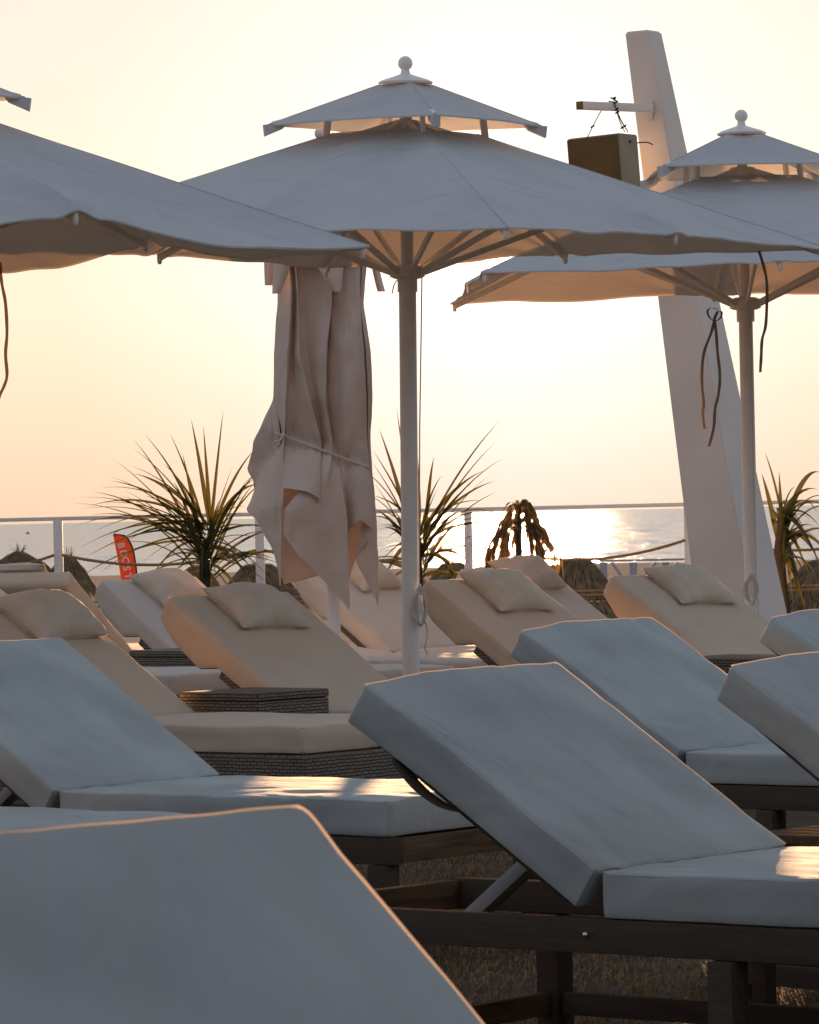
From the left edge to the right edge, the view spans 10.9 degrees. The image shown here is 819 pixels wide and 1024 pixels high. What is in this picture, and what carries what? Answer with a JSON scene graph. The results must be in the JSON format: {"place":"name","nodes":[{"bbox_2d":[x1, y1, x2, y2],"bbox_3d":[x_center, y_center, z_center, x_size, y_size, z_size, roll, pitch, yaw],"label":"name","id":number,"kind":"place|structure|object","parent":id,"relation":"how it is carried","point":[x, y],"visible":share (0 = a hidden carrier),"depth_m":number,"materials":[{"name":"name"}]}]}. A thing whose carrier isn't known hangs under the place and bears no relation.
{"place":"outdoors","nodes":[
{"label":"outdoors","id":0,"kind":"place"},
{"bbox_2d":[0,505,818,575],"bbox_3d":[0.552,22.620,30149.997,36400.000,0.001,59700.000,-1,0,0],"label":"sea","id":1,"kind":"structure","parent":0,"point":[597,533],"depth_m":789.44,"materials":[{"name":"liquid"}]},
{"bbox_2d":[0,0,818,524],"label":"sky","id":2,"kind":"structure","parent":0,"point":[106,354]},
{"bbox_2d":[89,560,809,646],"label":"beach","id":3,"kind":"structure","parent":0,"point":[623,568],"depth_m":284.55,"materials":[{"name":"brown sand"}]},
{"bbox_2d":[0,543,50,571],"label":"thatched parasol","id":4,"kind":"object","parent":3,"relation":"on","point":[17,556],"visible":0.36,"depth_m":94.73,"materials":[{"name":"plant"}]},
{"bbox_2d":[49,547,96,600],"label":"thatched parasol","id":5,"kind":"object","parent":3,"relation":"on","point":[75,568],"visible":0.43,"depth_m":91.72,"materials":[{"name":"plant"}]},
{"bbox_2d":[113,534,140,639],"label":"feather flag","id":6,"kind":"object","parent":3,"relation":"on","point":[125,571],"visible":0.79,"depth_m":95.00,"materials":[{"name":"red fabric"}]},
{"bbox_2d":[186,564,219,586],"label":"thatched parasol","id":7,"kind":"object","parent":3,"relation":"on","point":[214,583],"visible":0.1,"depth_m":92.79,"materials":[{"name":"plant"}]},
{"bbox_2d":[228,555,315,614],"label":"thatched parasol","id":8,"kind":"object","parent":3,"relation":"on","point":[272,577],"visible":0.34,"depth_m":89.60,"materials":[{"name":"plant"}]},
{"bbox_2d":[429,555,464,579],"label":"thatched parasol","id":9,"kind":"object","parent":3,"relation":"on","point":[457,566],"visible":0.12,"depth_m":91.71,"materials":[{"name":"wicker"}]},
{"bbox_2d":[555,550,607,600],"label":"thatched parasol","id":10,"kind":"object","parent":3,"relation":"on","point":[579,575],"visible":0.29,"depth_m":94.47,"materials":[{"name":"wicker"}]},
{"bbox_2d":[578,587,617,618],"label":"thatched parasol","id":11,"kind":"object","parent":3,"relation":"on","point":[603,607],"visible":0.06,"depth_m":61.64,"materials":[{"name":"plant"}]},
{"bbox_2d":[599,558,684,579],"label":"beach fence","id":12,"kind":"object","parent":3,"relation":"on","point":[632,567],"visible":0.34,"depth_m":100.96,"materials":[{"name":"brown wood"}]},
{"bbox_2d":[787,552,818,612],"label":"thatched parasol","id":13,"kind":"object","parent":3,"relation":"on","point":[796,603],"visible":0.35,"depth_m":79.41,"materials":[{"name":"wicker"}]},
{"bbox_2d":[352,809,818,1023],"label":"ground","id":14,"kind":"structure","parent":0,"point":[797,819],"depth_m":11.00,"materials":[{"name":"soil"}]},
{"bbox_2d":[0,572,143,657],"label":"wicker lounger","id":15,"kind":"object","parent":14,"relation":"on","point":[17,582],"visible":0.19,"depth_m":24.61,"materials":[{"name":"beige fabric"}]},
{"bbox_2d":[0,563,47,572],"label":"pillow","id":16,"kind":"object","parent":15,"relation":"on","point":[20,567],"visible":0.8,"depth_m":24.66,"materials":[{"name":"fabric"}]},
{"bbox_2d":[0,806,195,831],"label":"sun lounger","id":17,"kind":"object","parent":14,"relation":"on","point":[20,818],"visible":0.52,"depth_m":10.52,"materials":[{"name":"white fabric"}]},
{"bbox_2d":[0,589,230,697],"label":"wicker lounger","id":18,"kind":"object","parent":14,"relation":"on","point":[176,681],"visible":0.14,"depth_m":20.41,"materials":[{"name":"fabric"}]},
{"bbox_2d":[129,648,195,666],"bbox_3d":[-1.109,0.954,21.495,0.420,0.531,0.420,-1,0,40],"label":"wicker side table","id":19,"kind":"object","parent":14,"relation":"on","point":[171,657],"visible":0.14,"depth_m":21.34,"materials":[{"name":"grey wicker"}]},
{"bbox_2d":[74,415,274,610],"bbox_3d":[-1.435,0.282,28.328,1.654,1.908,1.070,-1,0,0],"label":"spiky plant","id":20,"kind":"object","parent":14,"relation":"on","point":[203,550],"visible":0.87,"depth_m":28.38,"materials":[{"name":"green plant"}]},
{"bbox_2d":[0,88,369,397],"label":"double top umbrella","id":21,"kind":"object","parent":14,"relation":"on","point":[62,206],"visible":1,"depth_m":15.87,"materials":[{"name":"white fabric"}]},
{"bbox_2d":[0,612,402,802],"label":"wicker lounger","id":22,"kind":"object","parent":14,"relation":"on","point":[338,745],"visible":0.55,"depth_m":15.58,"materials":[{"name":"beige fabric"}]},
{"bbox_2d":[0,589,110,640],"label":"pillow","id":23,"kind":"object","parent":22,"relation":"on","point":[42,613],"visible":0.91,"depth_m":16.61,"materials":[{"name":"fabric"}]},
{"bbox_2d":[0,805,483,1023],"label":"sun lounger","id":24,"kind":"object","parent":14,"relation":"on","point":[274,915],"visible":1,"depth_m":3.47,"materials":[{"name":"white fabric"}]},
{"bbox_2d":[179,687,328,713],"bbox_3d":[-0.604,0.951,16.755,0.420,0.507,0.420,-1,0,40],"label":"wicker side table","id":25,"kind":"object","parent":14,"relation":"on","point":[286,700],"visible":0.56,"depth_m":16.62,"materials":[{"name":"grey wicker"}]},
{"bbox_2d":[0,637,538,913],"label":"sun lounger","id":26,"kind":"object","parent":14,"relation":"on","point":[78,731],"visible":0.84,"depth_m":11.78,"materials":[{"name":"white fabric"}]},
{"bbox_2d":[161,592,387,713],"bbox_3d":[-0.083,0.757,17.125,1.970,0.870,0.774,-1,0,39],"label":"wicker lounger","id":27,"kind":"object","parent":14,"relation":"on","point":[205,632],"visible":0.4,"depth_m":17.32,"materials":[{"name":"beige fabric"}]},
{"bbox_2d":[201,582,311,629],"bbox_3d":[-0.615,0.369,17.561,0.318,0.120,0.432,40,25,32],"label":"pillow","id":28,"kind":"object","parent":27,"relation":"on","point":[250,605],"visible":1,"depth_m":17.48,"materials":[{"name":"fabric"}]},
{"bbox_2d":[95,577,454,679],"bbox_3d":[-0.736,0.775,22.285,1.970,0.872,0.774,-1,0,39],"label":"wicker lounger","id":29,"kind":"object","parent":14,"relation":"on","point":[129,608],"visible":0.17,"depth_m":22.42,"materials":[{"name":"fabric"}]},
{"bbox_2d":[128,568,206,606],"bbox_3d":[-1.250,0.386,22.732,0.343,0.123,0.453,41,25,31],"label":"pillow","id":30,"kind":"object","parent":29,"relation":"on","point":[160,586],"visible":0.73,"depth_m":22.63,"materials":[{"name":"fabric"}]},
{"bbox_2d":[247,129,384,636],"bbox_3d":[-0.484,-0.400,22.295,0.751,3.210,0.590,-1,0,0],"label":"folded umbrella","id":31,"kind":"object","parent":14,"relation":"on","point":[311,508],"visible":0.88,"depth_m":22.17,"materials":[{"name":"white fabric"}]},
{"bbox_2d":[294,575,475,652],"bbox_3d":[0.265,0.742,24.082,1.970,0.894,0.774,-1,0,40],"label":"wicker lounger","id":32,"kind":"object","parent":14,"relation":"on","point":[366,621],"visible":0.3,"depth_m":24.22,"materials":[{"name":"fabric"}]},
{"bbox_2d":[349,559,401,591],"bbox_3d":[-0.230,0.339,24.571,0.324,0.113,0.427,41,26,31],"label":"pillow","id":33,"kind":"object","parent":32,"relation":"on","point":[388,578],"visible":0.45,"depth_m":24.51,"materials":[{"name":"fabric"}]},
{"bbox_2d":[0,500,818,607],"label":"terrace railing","id":34,"kind":"object","parent":14,"relation":"on","point":[468,545],"visible":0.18,"depth_m":29.97,"materials":[{"name":"white metal"}]},
{"bbox_2d":[350,645,487,667],"bbox_3d":[-0.152,0.929,22.961,1.983,0.537,0.774,-1,0,39],"label":"wicker lounger","id":35,"kind":"object","parent":14,"relation":"on","point":[456,660],"visible":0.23,"depth_m":22.44,"materials":[{"name":"fabric"}]},
{"bbox_2d":[373,408,525,585],"bbox_3d":[0.173,0.251,28.382,1.308,1.894,0.914,-1,0,0],"label":"spiky plant","id":36,"kind":"object","parent":14,"relation":"on","point":[427,529],"visible":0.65,"depth_m":28.37,"materials":[{"name":"green plant"}]},
{"bbox_2d":[109,56,818,675],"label":"double top umbrella","id":37,"kind":"object","parent":14,"relation":"on","point":[405,178],"visible":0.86,"depth_m":18.19,"materials":[{"name":"white fabric"}]},
{"bbox_2d":[423,576,579,665],"bbox_3d":[0.973,0.728,19.173,1.970,0.881,0.774,-1,0,40],"label":"wicker lounger","id":38,"kind":"object","parent":14,"relation":"on","point":[461,612],"visible":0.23,"depth_m":19.36,"materials":[{"name":"beige fabric"}]},
{"bbox_2d":[457,568,556,611],"bbox_3d":[0.458,0.343,19.626,0.341,0.105,0.418,40,25,32],"label":"pillow","id":39,"kind":"object","parent":38,"relation":"on","point":[504,590],"visible":1,"depth_m":19.54,"materials":[{"name":"fabric"}]},
{"bbox_2d":[484,499,562,579],"bbox_3d":[0.757,0.548,28.306,0.529,1.265,0.218,-1,0,0],"label":"dead plant","id":40,"kind":"object","parent":14,"relation":"on","point":[537,536],"visible":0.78,"depth_m":28.26,"materials":[{"name":"brown plant"}]},
{"bbox_2d":[456,568,607,620],"bbox_3d":[1.175,0.727,23.080,1.970,0.878,0.774,-1,0,40],"label":"wicker lounger","id":41,"kind":"object","parent":14,"relation":"on","point":[574,603],"visible":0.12,"depth_m":23.56,"materials":[{"name":"fabric"}]},
{"bbox_2d":[486,555,568,589],"bbox_3d":[0.665,0.318,23.573,0.318,0.127,0.442,40,25,32],"label":"pillow","id":42,"kind":"object","parent":41,"relation":"on","point":[540,572],"visible":0.77,"depth_m":23.52,"materials":[{"name":"fabric"}]},
{"bbox_2d":[348,662,818,1023],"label":"sun lounger","id":43,"kind":"object","parent":14,"relation":"on","point":[572,793],"visible":1,"depth_m":8.94,"materials":[{"name":"white fabric"}]},
{"bbox_2d":[450,110,818,613],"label":"double top umbrella","id":44,"kind":"object","parent":14,"relation":"on","point":[741,170],"visible":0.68,"depth_m":22.81,"materials":[{"name":"white fabric"}]},
{"bbox_2d":[511,617,818,864],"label":"sun lounger","id":45,"kind":"object","parent":14,"relation":"on","point":[658,682],"visible":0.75,"depth_m":13.14,"materials":[{"name":"white fabric"}]},
{"bbox_2d":[604,574,774,655],"bbox_3d":[1.830,0.712,19.632,1.970,0.873,0.774,-1,0,41],"label":"wicker lounger","id":46,"kind":"object","parent":14,"relation":"on","point":[714,629],"visible":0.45,"depth_m":19.87,"materials":[{"name":"beige fabric"}]},
{"bbox_2d":[641,564,740,604],"bbox_3d":[1.333,0.328,20.121,0.443,0.104,0.329,-1,34,-49],"label":"pillow","id":47,"kind":"object","parent":46,"relation":"on","point":[686,584],"visible":1,"depth_m":20.04,"materials":[{"name":"fabric"}]},
{"bbox_2d":[626,30,786,621],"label":"leaning pillar","id":48,"kind":"structure","parent":14,"relation":"on","point":[711,479],"depth_m":27.09,"materials":[{"name":"white paint"}]},
{"bbox_2d":[576,96,653,119],"bbox_3d":[1.307,-2.539,26.811,0.697,0.125,0.074,-1,0,-45],"label":"bracket arm","id":49,"kind":"object","parent":48,"relation":"attached to","point":[610,106],"visible":1,"depth_m":26.76},
{"bbox_2d":[567,102,652,185],"bbox_3d":[1.249,-2.228,26.886,0.512,0.676,0.307,-1,0,18],"label":"hanging speaker","id":50,"kind":"object","parent":49,"relation":"hanging from","point":[615,155],"visible":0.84,"depth_m":26.82},
{"bbox_2d":[717,652,818,1002],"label":"sun lounger","id":51,"kind":"object","parent":14,"relation":"on","point":[774,700],"visible":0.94,"depth_m":10.02,"materials":[{"name":"white fabric"}]},
{"bbox_2d":[752,825,818,1004],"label":"slatted side table","id":52,"kind":"object","parent":14,"relation":"on","point":[763,983],"visible":0.4,"depth_m":9.60,"materials":[{"name":"brown wood"}]},
{"bbox_2d":[760,609,818,828],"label":"sun lounger","id":53,"kind":"object","parent":14,"relation":"on","point":[793,632],"visible":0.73,"depth_m":13.83,"materials":[{"name":"white fabric"}]},
{"bbox_2d":[761,456,818,613],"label":"spiky plant","id":54,"kind":"object","parent":14,"relation":"on","point":[784,534],"visible":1,"depth_m":27.87,"materials":[{"name":"green plant"}]},
{"bbox_2d":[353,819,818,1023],"bbox_3d":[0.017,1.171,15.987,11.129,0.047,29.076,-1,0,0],"label":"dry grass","id":55,"kind":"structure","parent":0,"point":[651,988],"depth_m":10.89,"materials":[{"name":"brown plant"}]},
{"bbox_2d":[703,654,777,673],"bbox_3d":[1.449,0.895,18.796,0.420,0.524,0.420,-1,0,42],"label":"wicker side table","id":56,"kind":"object","parent":55,"relation":"on","point":[724,662],"visible":0.16,"depth_m":18.60,"materials":[{"name":"grey wicker"}]}
]}

